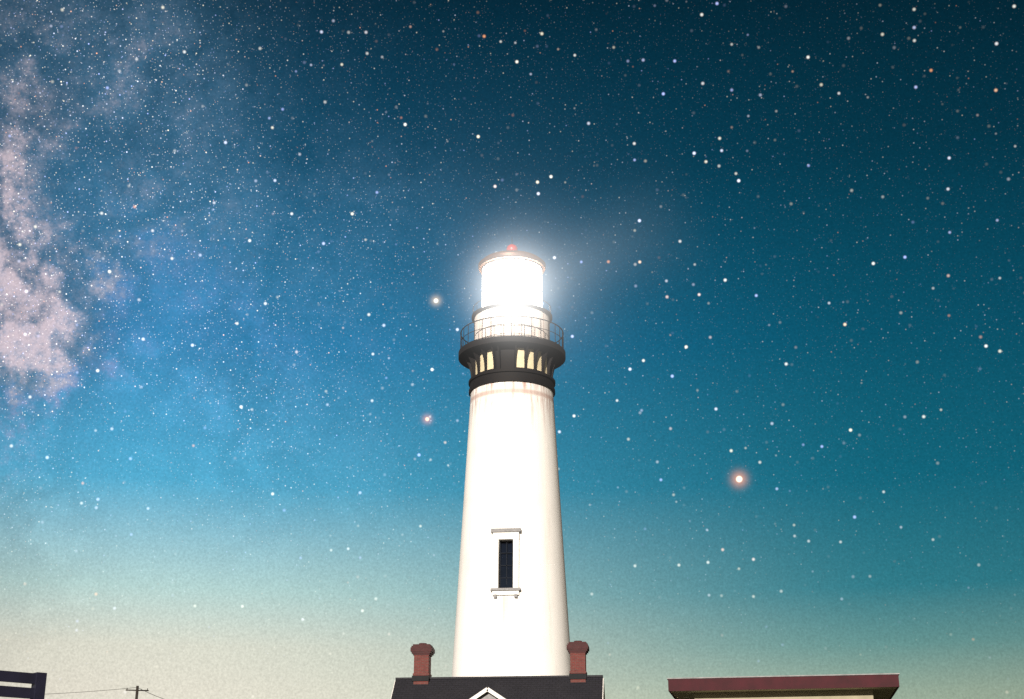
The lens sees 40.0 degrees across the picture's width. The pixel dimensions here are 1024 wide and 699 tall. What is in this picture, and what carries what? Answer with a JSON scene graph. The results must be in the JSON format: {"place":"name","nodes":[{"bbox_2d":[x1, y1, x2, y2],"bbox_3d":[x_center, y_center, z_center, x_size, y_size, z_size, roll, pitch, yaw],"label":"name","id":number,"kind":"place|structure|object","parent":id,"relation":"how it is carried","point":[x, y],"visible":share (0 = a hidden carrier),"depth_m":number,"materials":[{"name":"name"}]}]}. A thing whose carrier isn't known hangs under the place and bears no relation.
{"place":"outdoors","nodes":[
{"label":"outdoors","id":0,"kind":"place"},
{"bbox_2d":[391,675,604,698],"bbox_3d":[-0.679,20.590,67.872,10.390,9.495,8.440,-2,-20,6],"label":"house roof","id":1,"kind":"structure","parent":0,"point":[528,687],"depth_m":68.82,"materials":[{"name":"black paint"}]},
{"bbox_2d":[410,643,434,683],"bbox_3d":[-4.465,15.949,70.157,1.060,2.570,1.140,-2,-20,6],"label":"chimney","id":2,"kind":"object","parent":1,"relation":"on","point":[423,653],"visible":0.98,"depth_m":69.93,"materials":[{"name":"brick"}]},
{"bbox_2d":[567,641,588,681],"bbox_3d":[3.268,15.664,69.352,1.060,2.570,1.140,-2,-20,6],"label":"chimney","id":3,"kind":"object","parent":1,"relation":"on","point":[578,651],"visible":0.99,"depth_m":69.11,"materials":[{"name":"brick"}]},
{"bbox_2d":[0,0,1023,698],"label":"sky","id":4,"kind":"structure","parent":0,"point":[780,243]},
{"bbox_2d":[667,673,899,698],"bbox_3d":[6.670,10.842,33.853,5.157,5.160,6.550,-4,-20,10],"label":"signal building","id":5,"kind":"structure","parent":0,"point":[861,686],"depth_m":31.83,"materials":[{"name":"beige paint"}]},
{"label":"ground","id":6,"kind":"structure","parent":0,"visible":0},
{"bbox_2d":[0,670,46,698],"bbox_3d":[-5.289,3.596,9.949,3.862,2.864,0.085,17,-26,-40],"label":"slatted fence","id":7,"kind":"object","parent":6,"relation":"on","point":[37,681],"visible":1,"depth_m":11.49,"materials":[{"name":"black paint"}]},
{"bbox_2d":[126,686,148,698],"bbox_3d":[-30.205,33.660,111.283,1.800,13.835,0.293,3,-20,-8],"label":"utility pole","id":8,"kind":"object","parent":6,"relation":"on","point":[137,690],"visible":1,"depth_m":113.35,"materials":[{"name":"brown wood"}]},
{"bbox_2d":[54,687,162,698],"bbox_3d":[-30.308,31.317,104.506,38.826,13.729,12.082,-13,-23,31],"label":"power lines","id":9,"kind":"object","parent":8,"relation":"attached to","point":[104,690],"visible":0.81,"depth_m":113.06,"materials":[{"name":"black metal"}]},
{"bbox_2d":[452,381,569,676],"bbox_3d":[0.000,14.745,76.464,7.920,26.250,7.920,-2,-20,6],"label":"lighthouse tower","id":10,"kind":"structure","parent":6,"relation":"on","point":[511,613],"depth_m":75.60,"materials":[{"name":"white paint"}]},
{"bbox_2d":[458,244,565,396],"bbox_3d":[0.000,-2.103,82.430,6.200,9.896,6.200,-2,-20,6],"label":"lantern room","id":11,"kind":"object","parent":10,"relation":"on","point":[511,321],"visible":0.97,"depth_m":80.29,"materials":[{"name":"white glass"}]}
]}

